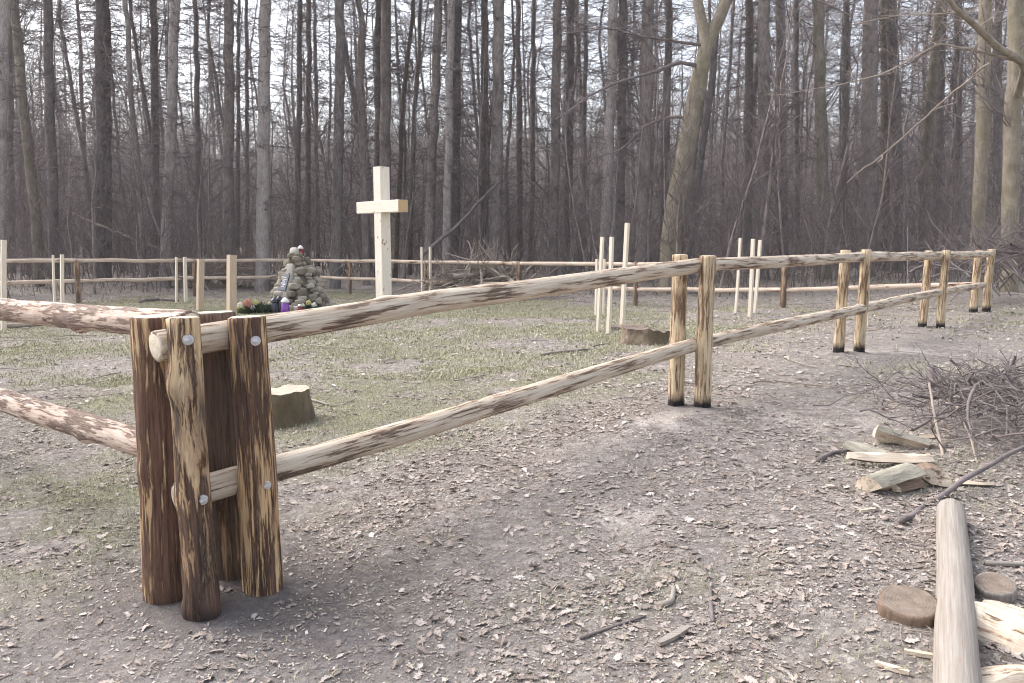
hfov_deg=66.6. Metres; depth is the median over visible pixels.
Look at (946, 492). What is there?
fallen branch
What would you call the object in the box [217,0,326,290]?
spruce tree
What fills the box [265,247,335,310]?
memorial cairn
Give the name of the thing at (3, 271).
wooden stake
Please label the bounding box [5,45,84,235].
sapling
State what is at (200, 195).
sapling
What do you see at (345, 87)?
broadleaf tree
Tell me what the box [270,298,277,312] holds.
grave lantern
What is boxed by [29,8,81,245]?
broadleaf tree
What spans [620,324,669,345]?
tree stump
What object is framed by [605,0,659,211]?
conifer tree
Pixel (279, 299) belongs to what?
grave lantern
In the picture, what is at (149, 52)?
conifer tree
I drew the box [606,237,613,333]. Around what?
wooden stake
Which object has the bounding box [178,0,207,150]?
broadleaf tree
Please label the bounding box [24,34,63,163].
broadleaf tree
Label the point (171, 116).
spruce tree
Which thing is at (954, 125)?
sapling
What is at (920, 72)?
conifer tree
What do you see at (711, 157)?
broadleaf tree
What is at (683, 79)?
broadleaf tree
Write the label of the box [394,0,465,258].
broadleaf tree
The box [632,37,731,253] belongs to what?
sapling
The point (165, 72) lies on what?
broadleaf tree
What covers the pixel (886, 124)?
mossy tree
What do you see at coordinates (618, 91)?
spruce tree
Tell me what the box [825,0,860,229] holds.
broadleaf tree
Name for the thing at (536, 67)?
conifer tree
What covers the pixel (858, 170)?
sapling
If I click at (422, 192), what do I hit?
sapling
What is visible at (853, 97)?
broadleaf tree
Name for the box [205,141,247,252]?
sapling
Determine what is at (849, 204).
sapling
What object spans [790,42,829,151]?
broadleaf tree
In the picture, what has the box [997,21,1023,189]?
spruce tree
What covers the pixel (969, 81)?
conifer tree
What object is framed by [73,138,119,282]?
sapling
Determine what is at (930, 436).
split firewood
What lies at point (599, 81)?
broadleaf tree
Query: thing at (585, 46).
spruce tree
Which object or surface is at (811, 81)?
conifer tree
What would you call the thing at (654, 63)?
conifer tree
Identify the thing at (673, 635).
bark chip
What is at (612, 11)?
spruce tree
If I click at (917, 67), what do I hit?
broadleaf tree
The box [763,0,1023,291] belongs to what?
mossy tree
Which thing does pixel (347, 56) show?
conifer tree
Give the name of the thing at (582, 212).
sapling
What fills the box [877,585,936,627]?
log slice
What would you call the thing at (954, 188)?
sapling
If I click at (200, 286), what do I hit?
wooden stake
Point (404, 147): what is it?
sapling
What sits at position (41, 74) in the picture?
broadleaf tree
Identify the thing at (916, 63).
conifer tree
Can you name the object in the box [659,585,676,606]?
fallen branch
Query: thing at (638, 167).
sapling
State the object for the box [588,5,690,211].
sapling
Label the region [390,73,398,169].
broadleaf tree
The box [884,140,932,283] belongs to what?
sapling
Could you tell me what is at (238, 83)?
spruce tree
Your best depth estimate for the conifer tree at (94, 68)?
48.45 m
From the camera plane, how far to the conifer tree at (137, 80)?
47.23 m
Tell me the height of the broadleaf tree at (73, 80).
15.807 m
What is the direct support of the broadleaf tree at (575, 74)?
on the ground at (236, 601)
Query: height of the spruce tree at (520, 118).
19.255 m
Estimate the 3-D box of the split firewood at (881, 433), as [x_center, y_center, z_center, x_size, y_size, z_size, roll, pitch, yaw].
[2.619,0.653,5.232,0.361,0.172,0.170,3,7,21]
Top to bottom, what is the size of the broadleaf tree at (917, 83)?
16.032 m
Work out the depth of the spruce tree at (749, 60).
32.10 m
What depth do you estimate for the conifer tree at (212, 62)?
41.15 m
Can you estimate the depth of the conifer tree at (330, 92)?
64.81 m
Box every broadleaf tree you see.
[7,1,73,265]
[23,0,122,251]
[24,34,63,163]
[26,51,43,185]
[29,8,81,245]
[30,27,56,139]
[35,36,80,199]
[55,40,93,186]
[66,24,122,172]
[71,1,145,267]
[74,41,140,199]
[113,40,177,219]
[143,0,203,208]
[146,4,187,159]
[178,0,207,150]
[178,16,220,186]
[201,47,242,152]
[206,0,274,227]
[253,0,319,226]
[257,5,312,210]
[271,1,326,176]
[280,2,328,152]
[318,10,372,241]
[325,2,372,191]
[330,0,392,225]
[330,20,357,182]
[370,47,430,195]
[373,0,446,223]
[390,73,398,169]
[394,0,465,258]
[412,81,444,197]
[423,2,515,195]
[471,22,506,156]
[475,0,542,272]
[503,18,552,216]
[505,48,528,175]
[506,0,548,236]
[537,0,606,191]
[582,0,636,216]
[590,20,607,169]
[615,1,687,234]
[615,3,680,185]
[626,16,638,187]
[660,51,686,158]
[662,24,697,180]
[677,9,715,187]
[678,0,743,251]
[697,48,736,184]
[707,0,744,214]
[707,0,745,240]
[707,0,757,183]
[716,1,773,234]
[717,41,757,158]
[723,28,755,174]
[741,4,826,255]
[774,0,841,246]
[774,21,836,197]
[785,0,863,232]
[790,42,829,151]
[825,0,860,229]
[825,0,861,228]
[831,14,861,184]
[835,23,880,162]
[850,2,925,218]
[879,15,930,156]
[899,0,966,182]
[902,1,929,136]
[903,0,929,228]
[908,43,970,148]
[946,0,975,187]
[947,1,1003,200]
[965,0,1023,170]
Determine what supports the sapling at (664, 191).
on the ground at (236, 601)
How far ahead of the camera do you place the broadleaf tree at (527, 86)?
52.45 m
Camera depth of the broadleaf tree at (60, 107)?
57.47 m
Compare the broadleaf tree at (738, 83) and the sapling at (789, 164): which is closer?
the sapling at (789, 164)
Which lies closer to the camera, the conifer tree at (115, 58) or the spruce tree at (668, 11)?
the spruce tree at (668, 11)
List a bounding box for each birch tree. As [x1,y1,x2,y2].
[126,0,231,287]
[404,0,493,279]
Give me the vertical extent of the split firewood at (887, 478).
0.180 m
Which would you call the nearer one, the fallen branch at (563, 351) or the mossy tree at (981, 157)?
the fallen branch at (563, 351)
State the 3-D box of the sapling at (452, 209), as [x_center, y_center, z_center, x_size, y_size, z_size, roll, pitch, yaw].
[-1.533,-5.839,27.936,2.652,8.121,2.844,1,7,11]
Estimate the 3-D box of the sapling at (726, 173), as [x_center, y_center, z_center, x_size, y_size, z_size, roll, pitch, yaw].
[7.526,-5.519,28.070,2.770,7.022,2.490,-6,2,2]
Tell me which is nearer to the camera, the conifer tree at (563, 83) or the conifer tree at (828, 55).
the conifer tree at (563, 83)
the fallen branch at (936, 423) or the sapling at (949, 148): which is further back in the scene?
the sapling at (949, 148)
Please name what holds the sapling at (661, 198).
on the ground at (236, 601)
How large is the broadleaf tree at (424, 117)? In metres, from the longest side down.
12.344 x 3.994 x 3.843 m
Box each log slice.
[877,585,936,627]
[974,572,1016,602]
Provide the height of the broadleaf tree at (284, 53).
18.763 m
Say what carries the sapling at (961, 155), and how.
on the ground at (236, 601)
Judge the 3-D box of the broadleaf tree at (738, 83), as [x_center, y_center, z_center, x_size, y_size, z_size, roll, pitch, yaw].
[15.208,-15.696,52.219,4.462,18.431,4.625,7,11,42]
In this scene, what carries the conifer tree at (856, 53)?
on the ground at (236, 601)
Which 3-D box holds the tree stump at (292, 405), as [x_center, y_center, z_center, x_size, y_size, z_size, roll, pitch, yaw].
[-1.864,0.561,6.193,0.639,0.390,0.617,0,7,0]
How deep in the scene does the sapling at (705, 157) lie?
32.17 m
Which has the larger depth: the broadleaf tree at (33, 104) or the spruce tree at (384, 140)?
the broadleaf tree at (33, 104)
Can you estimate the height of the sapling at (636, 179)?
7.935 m
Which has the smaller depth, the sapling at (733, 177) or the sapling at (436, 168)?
the sapling at (436, 168)
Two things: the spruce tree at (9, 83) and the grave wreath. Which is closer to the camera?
the grave wreath
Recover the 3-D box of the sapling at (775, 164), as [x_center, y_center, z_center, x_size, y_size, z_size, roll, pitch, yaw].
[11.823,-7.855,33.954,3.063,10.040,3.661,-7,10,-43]
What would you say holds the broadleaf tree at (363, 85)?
on the ground at (236, 601)
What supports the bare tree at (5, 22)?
on the ground at (236, 601)
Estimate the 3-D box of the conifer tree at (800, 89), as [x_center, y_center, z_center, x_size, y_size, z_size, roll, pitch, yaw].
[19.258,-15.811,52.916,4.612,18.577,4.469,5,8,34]
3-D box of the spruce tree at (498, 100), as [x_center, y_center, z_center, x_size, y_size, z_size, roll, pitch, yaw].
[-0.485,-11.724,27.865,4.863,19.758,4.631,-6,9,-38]
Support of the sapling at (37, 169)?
on the ground at (236, 601)
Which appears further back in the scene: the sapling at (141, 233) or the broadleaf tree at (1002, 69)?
the broadleaf tree at (1002, 69)
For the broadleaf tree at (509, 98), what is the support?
on the ground at (236, 601)
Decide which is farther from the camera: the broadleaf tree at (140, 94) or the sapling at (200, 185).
the broadleaf tree at (140, 94)
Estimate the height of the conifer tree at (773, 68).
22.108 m
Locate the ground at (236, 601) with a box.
[0,181,1023,682]
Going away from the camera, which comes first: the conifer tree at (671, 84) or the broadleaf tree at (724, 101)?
the broadleaf tree at (724, 101)
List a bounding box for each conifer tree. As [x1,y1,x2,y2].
[12,6,43,208]
[14,8,38,218]
[20,0,74,175]
[25,1,83,191]
[26,1,76,137]
[32,0,89,190]
[42,0,119,236]
[66,28,111,162]
[74,0,137,186]
[77,1,127,180]
[82,0,128,195]
[109,0,168,203]
[124,0,169,214]
[125,29,150,171]
[133,2,181,169]
[135,0,200,175]
[142,0,191,194]
[159,0,194,200]
[178,0,252,243]
[181,0,234,172]
[186,1,223,190]
[200,0,248,167]
[233,0,281,153]
[234,16,258,171]
[271,6,317,169]
[282,0,332,199]
[311,0,374,263]
[311,2,345,205]
[320,0,375,243]
[325,0,374,234]
[365,3,391,142]
[370,0,426,230]
[372,8,429,167]
[413,12,445,192]
[427,0,480,208]
[427,0,480,248]
[431,0,480,176]
[443,33,479,206]
[461,0,492,163]
[505,0,562,212]
[516,11,552,214]
[529,0,604,192]
[537,0,606,189]
[539,0,599,212]
[542,0,606,254]
[544,1,599,189]
[547,6,594,158]
[580,0,628,177]
[591,0,638,171]
[601,0,654,226]
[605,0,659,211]
[633,0,684,174]
[639,3,696,199]
[653,19,681,209]
[670,0,723,208]
[672,0,742,211]
[687,0,726,154]
[704,9,737,202]
[719,18,753,184]
[722,0,792,255]
[729,5,785,220]
[729,6,774,111]
[731,1,800,240]
[771,0,832,226]
[774,6,827,193]
[786,1,842,179]
[789,0,840,242]
[789,0,841,231]
[804,1,841,189]
[825,0,879,177]
[841,3,879,159]
[852,0,919,160]
[855,0,930,241]
[879,0,925,204]
[897,3,920,138]
[899,0,975,200]
[901,0,953,209]
[905,7,933,161]
[917,0,994,187]
[947,1,1004,186]
[947,35,976,154]
[962,0,1007,246]
[962,1,1006,174]
[966,0,1006,205]
[1003,6,1023,199]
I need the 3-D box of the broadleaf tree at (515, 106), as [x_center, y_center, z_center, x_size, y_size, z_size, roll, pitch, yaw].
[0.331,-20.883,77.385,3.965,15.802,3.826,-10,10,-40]
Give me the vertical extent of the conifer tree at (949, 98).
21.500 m
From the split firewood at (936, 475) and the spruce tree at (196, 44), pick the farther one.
the spruce tree at (196, 44)
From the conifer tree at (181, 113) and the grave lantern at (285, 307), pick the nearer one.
the grave lantern at (285, 307)
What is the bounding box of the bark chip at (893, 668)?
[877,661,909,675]
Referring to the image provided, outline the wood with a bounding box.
[13,30,1023,220]
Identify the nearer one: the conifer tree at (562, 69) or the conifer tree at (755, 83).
the conifer tree at (755, 83)
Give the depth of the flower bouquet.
17.84 m
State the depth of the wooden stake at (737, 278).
15.46 m
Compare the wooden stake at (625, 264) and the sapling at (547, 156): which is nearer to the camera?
the wooden stake at (625, 264)
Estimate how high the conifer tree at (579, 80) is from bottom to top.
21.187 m
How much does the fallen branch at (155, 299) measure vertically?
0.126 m
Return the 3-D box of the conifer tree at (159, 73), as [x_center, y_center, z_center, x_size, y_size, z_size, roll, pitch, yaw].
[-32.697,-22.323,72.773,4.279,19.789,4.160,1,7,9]
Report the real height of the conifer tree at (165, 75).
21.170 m
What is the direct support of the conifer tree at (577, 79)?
on the ground at (236, 601)
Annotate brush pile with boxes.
[123,223,342,291]
[392,230,560,294]
[813,329,1023,468]
[880,191,1023,301]
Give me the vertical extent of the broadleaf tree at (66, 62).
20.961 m
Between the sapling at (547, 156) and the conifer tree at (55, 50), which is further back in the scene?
the conifer tree at (55, 50)
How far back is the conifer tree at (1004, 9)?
48.89 m
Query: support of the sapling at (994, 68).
on the ground at (236, 601)
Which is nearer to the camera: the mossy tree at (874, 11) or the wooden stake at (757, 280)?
the wooden stake at (757, 280)
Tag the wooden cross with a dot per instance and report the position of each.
(382, 206)
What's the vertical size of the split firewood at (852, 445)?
0.090 m
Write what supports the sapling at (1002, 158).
on the ground at (236, 601)
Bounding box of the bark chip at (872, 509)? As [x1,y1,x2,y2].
[859,507,876,512]
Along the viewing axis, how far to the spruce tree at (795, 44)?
34.81 m
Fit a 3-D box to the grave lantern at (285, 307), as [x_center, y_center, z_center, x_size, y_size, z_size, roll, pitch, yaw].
[-5.154,-0.821,17.727,0.204,0.370,0.201,0,7,0]
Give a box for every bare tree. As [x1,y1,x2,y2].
[0,0,59,248]
[94,0,164,285]
[115,1,166,212]
[391,0,429,274]
[391,0,431,277]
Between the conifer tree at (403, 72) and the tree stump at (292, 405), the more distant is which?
the conifer tree at (403, 72)
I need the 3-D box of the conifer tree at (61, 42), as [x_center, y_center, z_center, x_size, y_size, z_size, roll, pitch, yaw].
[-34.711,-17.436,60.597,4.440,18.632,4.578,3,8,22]
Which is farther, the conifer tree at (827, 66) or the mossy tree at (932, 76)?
the conifer tree at (827, 66)
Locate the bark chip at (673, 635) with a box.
[657,625,690,645]
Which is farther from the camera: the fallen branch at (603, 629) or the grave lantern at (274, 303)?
the grave lantern at (274, 303)
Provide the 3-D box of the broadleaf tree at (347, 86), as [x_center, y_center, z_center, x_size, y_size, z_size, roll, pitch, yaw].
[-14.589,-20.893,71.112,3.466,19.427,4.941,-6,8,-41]
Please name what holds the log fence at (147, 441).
on the ground at (236, 601)
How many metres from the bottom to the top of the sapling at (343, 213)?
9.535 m
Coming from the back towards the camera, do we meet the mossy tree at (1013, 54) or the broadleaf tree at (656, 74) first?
the broadleaf tree at (656, 74)
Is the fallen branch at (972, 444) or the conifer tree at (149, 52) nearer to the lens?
the fallen branch at (972, 444)
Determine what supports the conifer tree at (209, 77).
on the ground at (236, 601)
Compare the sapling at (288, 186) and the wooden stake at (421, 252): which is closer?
the wooden stake at (421, 252)
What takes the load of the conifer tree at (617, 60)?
on the ground at (236, 601)
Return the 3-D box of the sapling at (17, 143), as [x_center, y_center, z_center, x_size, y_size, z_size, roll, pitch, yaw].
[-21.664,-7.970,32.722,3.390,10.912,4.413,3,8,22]
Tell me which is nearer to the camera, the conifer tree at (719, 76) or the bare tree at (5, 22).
the bare tree at (5, 22)
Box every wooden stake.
[0,240,6,329]
[52,255,55,301]
[60,254,64,302]
[175,257,177,302]
[183,257,187,301]
[196,259,204,310]
[226,255,236,315]
[420,247,422,291]
[429,247,431,290]
[594,259,597,314]
[596,237,603,331]
[602,259,605,314]
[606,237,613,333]
[619,223,629,324]
[734,238,741,312]
[747,239,754,316]
[753,240,761,313]
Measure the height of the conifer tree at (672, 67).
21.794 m
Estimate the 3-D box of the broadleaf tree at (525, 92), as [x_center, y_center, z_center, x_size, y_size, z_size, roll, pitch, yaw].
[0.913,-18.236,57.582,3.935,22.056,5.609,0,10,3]
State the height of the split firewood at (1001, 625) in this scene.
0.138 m
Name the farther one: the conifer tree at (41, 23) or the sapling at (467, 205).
the conifer tree at (41, 23)
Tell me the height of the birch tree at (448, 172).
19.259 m
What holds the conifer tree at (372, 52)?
on the ground at (236, 601)
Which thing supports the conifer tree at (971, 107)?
on the ground at (236, 601)
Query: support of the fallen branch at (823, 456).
on the ground at (236, 601)
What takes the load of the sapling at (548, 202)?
on the ground at (236, 601)
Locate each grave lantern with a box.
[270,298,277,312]
[276,295,281,312]
[281,297,289,312]
[297,304,302,310]
[298,245,303,256]
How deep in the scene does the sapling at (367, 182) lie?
36.85 m
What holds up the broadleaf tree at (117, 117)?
on the ground at (236, 601)
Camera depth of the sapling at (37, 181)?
28.87 m
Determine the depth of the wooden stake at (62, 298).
18.43 m
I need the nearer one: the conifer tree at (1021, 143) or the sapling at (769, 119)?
the sapling at (769, 119)
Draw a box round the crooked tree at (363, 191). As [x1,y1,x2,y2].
[305,0,403,284]
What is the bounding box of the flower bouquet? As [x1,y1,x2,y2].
[237,298,271,313]
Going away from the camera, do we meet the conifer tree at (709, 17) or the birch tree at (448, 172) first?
the birch tree at (448, 172)
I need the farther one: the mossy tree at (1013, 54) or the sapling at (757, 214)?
the sapling at (757, 214)
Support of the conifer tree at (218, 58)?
on the ground at (236, 601)
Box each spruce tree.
[5,2,34,219]
[6,0,43,272]
[11,0,103,279]
[53,0,148,278]
[55,0,160,277]
[109,0,193,277]
[158,0,240,257]
[187,0,276,284]
[206,0,257,265]
[213,0,271,266]
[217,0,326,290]
[248,0,346,247]
[280,0,388,288]
[281,0,333,256]
[283,0,350,265]
[332,0,416,277]
[345,0,426,229]
[386,0,482,284]
[417,0,491,272]
[442,0,526,270]
[456,0,549,267]
[480,0,546,261]
[508,0,596,276]
[522,0,547,269]
[523,0,606,274]
[562,0,659,269]
[564,0,605,268]
[573,0,666,267]
[597,0,697,261]
[627,0,714,260]
[710,0,787,274]
[712,0,802,279]
[732,0,827,277]
[774,0,827,267]
[803,0,863,250]
[847,0,946,272]
[901,0,976,266]
[913,0,1005,249]
[958,0,1023,264]
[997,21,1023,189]
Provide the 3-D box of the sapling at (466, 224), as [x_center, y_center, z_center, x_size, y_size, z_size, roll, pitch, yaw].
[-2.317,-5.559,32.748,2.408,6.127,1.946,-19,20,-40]
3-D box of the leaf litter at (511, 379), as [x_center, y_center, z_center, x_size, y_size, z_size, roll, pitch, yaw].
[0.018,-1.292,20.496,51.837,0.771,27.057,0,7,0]
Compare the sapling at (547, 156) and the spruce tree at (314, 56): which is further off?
the spruce tree at (314, 56)
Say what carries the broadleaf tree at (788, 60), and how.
on the ground at (236, 601)
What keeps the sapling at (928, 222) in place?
on the ground at (236, 601)
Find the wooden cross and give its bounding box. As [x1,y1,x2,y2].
[356,166,407,297]
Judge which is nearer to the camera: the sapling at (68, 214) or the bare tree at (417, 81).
the sapling at (68, 214)
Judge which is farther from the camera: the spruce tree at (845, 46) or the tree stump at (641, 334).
the spruce tree at (845, 46)
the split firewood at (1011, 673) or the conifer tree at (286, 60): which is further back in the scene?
the conifer tree at (286, 60)
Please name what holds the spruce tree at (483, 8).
on the ground at (236, 601)
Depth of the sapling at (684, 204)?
22.07 m
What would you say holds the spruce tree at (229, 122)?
on the ground at (236, 601)
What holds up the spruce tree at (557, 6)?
on the ground at (236, 601)
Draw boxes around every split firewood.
[844,440,890,452]
[846,452,934,463]
[855,463,926,491]
[872,425,932,448]
[890,479,925,491]
[916,462,952,486]
[920,434,937,438]
[952,479,995,486]
[974,601,1023,656]
[981,664,1023,682]
[982,600,1023,617]
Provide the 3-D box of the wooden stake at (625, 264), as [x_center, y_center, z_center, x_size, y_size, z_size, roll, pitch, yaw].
[1.879,-1.028,13.051,0.126,1.891,0.098,-7,10,-45]
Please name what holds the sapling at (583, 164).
on the ground at (236, 601)
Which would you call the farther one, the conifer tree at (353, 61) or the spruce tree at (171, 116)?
the conifer tree at (353, 61)
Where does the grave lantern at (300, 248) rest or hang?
on the memorial cairn
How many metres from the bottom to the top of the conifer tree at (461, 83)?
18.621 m
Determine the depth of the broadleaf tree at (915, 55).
69.38 m
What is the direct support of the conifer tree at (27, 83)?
on the ground at (236, 601)
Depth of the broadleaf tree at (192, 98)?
64.43 m
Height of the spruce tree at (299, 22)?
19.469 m
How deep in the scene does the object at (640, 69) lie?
50.04 m
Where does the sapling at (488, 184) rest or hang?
on the ground at (236, 601)
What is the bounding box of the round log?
[933,498,981,682]
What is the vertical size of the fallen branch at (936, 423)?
0.487 m
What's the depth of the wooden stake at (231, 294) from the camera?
16.27 m
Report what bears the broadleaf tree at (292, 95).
on the ground at (236, 601)
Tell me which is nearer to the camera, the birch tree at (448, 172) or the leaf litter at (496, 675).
the leaf litter at (496, 675)
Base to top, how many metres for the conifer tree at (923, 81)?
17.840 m
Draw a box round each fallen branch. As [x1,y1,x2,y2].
[0,323,40,327]
[59,204,182,257]
[138,298,178,302]
[311,398,356,406]
[374,610,399,633]
[419,179,500,255]
[540,342,609,355]
[579,615,645,638]
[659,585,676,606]
[689,554,714,621]
[815,449,849,461]
[847,38,989,182]
[897,445,1023,523]
[927,364,935,385]
[928,382,943,454]
[947,399,978,462]
[984,560,1023,566]
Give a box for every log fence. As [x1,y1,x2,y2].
[0,298,240,605]
[7,258,312,302]
[149,249,995,621]
[311,258,973,307]
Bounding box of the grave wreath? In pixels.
[302,300,321,309]
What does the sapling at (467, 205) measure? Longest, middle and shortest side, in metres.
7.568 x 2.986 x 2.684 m
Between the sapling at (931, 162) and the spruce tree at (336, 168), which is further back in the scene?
the sapling at (931, 162)
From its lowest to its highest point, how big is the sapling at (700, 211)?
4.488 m
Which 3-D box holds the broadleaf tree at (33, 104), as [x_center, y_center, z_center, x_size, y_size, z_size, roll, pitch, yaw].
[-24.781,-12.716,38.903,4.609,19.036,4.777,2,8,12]
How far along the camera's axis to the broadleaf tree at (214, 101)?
73.87 m
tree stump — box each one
[271,384,314,429]
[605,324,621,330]
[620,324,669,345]
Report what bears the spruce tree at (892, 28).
on the ground at (236, 601)
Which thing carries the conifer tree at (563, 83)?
on the ground at (236, 601)
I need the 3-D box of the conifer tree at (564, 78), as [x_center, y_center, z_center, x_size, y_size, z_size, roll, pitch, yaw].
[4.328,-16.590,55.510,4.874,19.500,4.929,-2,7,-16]
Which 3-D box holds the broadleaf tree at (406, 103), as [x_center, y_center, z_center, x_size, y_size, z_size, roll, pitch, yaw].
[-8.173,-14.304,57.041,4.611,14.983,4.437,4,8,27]
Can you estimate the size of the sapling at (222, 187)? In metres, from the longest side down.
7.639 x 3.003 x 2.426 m
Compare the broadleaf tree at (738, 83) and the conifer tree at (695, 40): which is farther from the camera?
the conifer tree at (695, 40)
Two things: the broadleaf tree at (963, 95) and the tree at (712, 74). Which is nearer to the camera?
the tree at (712, 74)
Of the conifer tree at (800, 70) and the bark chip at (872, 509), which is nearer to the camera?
the bark chip at (872, 509)
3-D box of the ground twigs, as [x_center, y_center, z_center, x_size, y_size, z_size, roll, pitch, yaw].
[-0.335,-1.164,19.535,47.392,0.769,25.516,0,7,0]
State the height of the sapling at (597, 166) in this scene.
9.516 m
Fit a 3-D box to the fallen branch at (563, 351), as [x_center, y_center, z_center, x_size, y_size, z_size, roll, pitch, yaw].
[0.965,0.103,10.390,1.406,0.085,0.311,-7,10,-43]
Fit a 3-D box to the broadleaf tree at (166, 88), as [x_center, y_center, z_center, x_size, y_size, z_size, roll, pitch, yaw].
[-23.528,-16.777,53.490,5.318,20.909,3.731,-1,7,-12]
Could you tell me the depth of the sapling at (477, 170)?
27.33 m
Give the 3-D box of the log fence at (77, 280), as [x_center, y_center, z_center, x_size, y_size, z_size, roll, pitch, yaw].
[-11.185,-1.673,21.878,0.182,1.399,13.077,6,9,42]
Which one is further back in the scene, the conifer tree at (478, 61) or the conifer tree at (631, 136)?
the conifer tree at (478, 61)
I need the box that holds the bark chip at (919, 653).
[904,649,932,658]
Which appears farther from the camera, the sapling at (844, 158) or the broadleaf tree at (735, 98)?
the broadleaf tree at (735, 98)
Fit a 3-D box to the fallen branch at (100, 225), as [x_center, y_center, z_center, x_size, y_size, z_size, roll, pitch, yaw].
[-14.072,-3.993,28.150,5.172,1.990,0.799,2,7,18]
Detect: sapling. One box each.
[5,33,77,274]
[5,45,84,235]
[6,1,109,249]
[6,26,47,215]
[7,106,80,238]
[8,125,47,244]
[11,41,87,230]
[37,183,87,276]
[39,89,110,293]
[50,52,133,293]
[66,153,90,252]
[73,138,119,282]
[76,4,185,291]
[81,88,148,272]
[84,91,189,292]
[88,50,194,291]
[113,154,149,256]
[131,180,161,266]
[152,42,258,281]
[155,40,241,274]
[167,136,216,262]
[172,133,221,267]
[182,92,222,255]
[184,169,221,270]
[193,123,250,243]
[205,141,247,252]
[237,59,293,273]
[270,0,365,273]
[270,84,324,246]
[275,96,329,258]
[276,42,370,273]
[314,38,373,230]
[345,104,395,265]
[348,1,440,267]
[373,35,461,282]
[405,99,441,275]
[407,119,442,268]
[409,79,471,259]
[419,0,540,265]
[434,13,526,269]
[434,67,508,271]
[435,142,478,270]
[440,138,477,246]
[443,1,545,260]
[469,171,512,259]
[510,52,594,236]
[512,94,563,271]
[516,12,613,273]
[531,52,610,292]
[534,155,561,244]
[539,95,645,261]
[562,78,613,269]
[573,79,629,220]
[581,86,656,294]
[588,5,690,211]
[589,37,692,253]
[600,0,714,281]
[613,51,706,294]
[614,92,658,261]
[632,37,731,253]
[646,78,727,253]
[650,160,667,254]
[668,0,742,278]
[668,59,738,285]
[685,104,719,239]
[685,162,718,256]
[693,0,845,283]
[696,91,760,279]
[697,1,831,296]
[708,89,756,272]
[709,135,771,233]
[734,172,768,254]
[739,50,813,270]
[740,15,819,255]
[740,38,806,255]
[755,70,815,248]
[786,0,921,281]
[807,75,877,244]
[829,56,889,219]
[831,100,878,248]
[834,2,944,249]
[838,152,879,263]
[842,106,909,251]
[843,69,919,267]
[877,82,953,265]
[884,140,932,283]
[886,126,968,282]
[901,0,1006,274]
[902,126,971,279]
[904,70,966,225]
[923,122,992,247]
[927,76,973,228]
[929,82,989,265]
[929,129,989,280]
[943,37,1023,236]
[958,100,1023,243]
[974,71,1023,222]
[990,122,1023,220]
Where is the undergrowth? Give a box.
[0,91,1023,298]
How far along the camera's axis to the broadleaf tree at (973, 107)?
50.55 m
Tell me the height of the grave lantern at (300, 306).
0.200 m
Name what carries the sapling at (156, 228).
on the ground at (236, 601)
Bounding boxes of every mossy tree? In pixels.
[7,0,92,286]
[726,0,882,279]
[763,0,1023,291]
[808,0,921,276]
[829,0,951,271]
[902,0,1003,269]
[914,0,1023,281]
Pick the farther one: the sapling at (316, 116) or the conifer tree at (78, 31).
the conifer tree at (78, 31)
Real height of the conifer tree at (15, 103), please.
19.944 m
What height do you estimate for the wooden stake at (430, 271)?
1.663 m
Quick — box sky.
[14,0,1023,185]
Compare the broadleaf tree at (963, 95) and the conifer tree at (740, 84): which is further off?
the conifer tree at (740, 84)
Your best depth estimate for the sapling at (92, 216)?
24.79 m
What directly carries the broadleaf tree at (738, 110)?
on the ground at (236, 601)
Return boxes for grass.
[0,277,1023,386]
[0,355,1023,682]
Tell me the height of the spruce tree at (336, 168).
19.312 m
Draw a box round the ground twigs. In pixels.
[0,269,1023,400]
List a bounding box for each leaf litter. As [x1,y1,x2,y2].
[0,267,1023,403]
[0,379,1023,682]
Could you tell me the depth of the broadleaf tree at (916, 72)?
48.29 m
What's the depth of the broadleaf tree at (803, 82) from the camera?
38.85 m
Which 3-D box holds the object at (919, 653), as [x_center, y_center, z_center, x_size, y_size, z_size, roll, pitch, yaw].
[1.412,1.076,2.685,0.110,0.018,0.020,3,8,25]
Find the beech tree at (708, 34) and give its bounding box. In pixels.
[543,0,863,293]
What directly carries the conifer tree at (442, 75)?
on the ground at (236, 601)
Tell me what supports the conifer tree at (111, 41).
on the ground at (236, 601)
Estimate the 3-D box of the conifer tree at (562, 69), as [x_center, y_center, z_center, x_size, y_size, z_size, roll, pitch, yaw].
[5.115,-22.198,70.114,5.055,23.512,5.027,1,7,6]
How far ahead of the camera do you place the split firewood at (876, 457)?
4.78 m
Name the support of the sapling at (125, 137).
on the ground at (236, 601)
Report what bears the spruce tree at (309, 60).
on the ground at (236, 601)
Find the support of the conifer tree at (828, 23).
on the ground at (236, 601)
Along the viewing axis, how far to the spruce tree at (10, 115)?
36.10 m
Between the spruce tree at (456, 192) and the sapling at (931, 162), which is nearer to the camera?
the spruce tree at (456, 192)
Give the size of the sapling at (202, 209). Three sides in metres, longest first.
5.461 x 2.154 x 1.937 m
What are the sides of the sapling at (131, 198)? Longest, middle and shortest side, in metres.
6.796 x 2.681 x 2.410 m
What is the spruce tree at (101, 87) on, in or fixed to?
on the ground at (236, 601)
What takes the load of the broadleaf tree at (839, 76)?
on the ground at (236, 601)

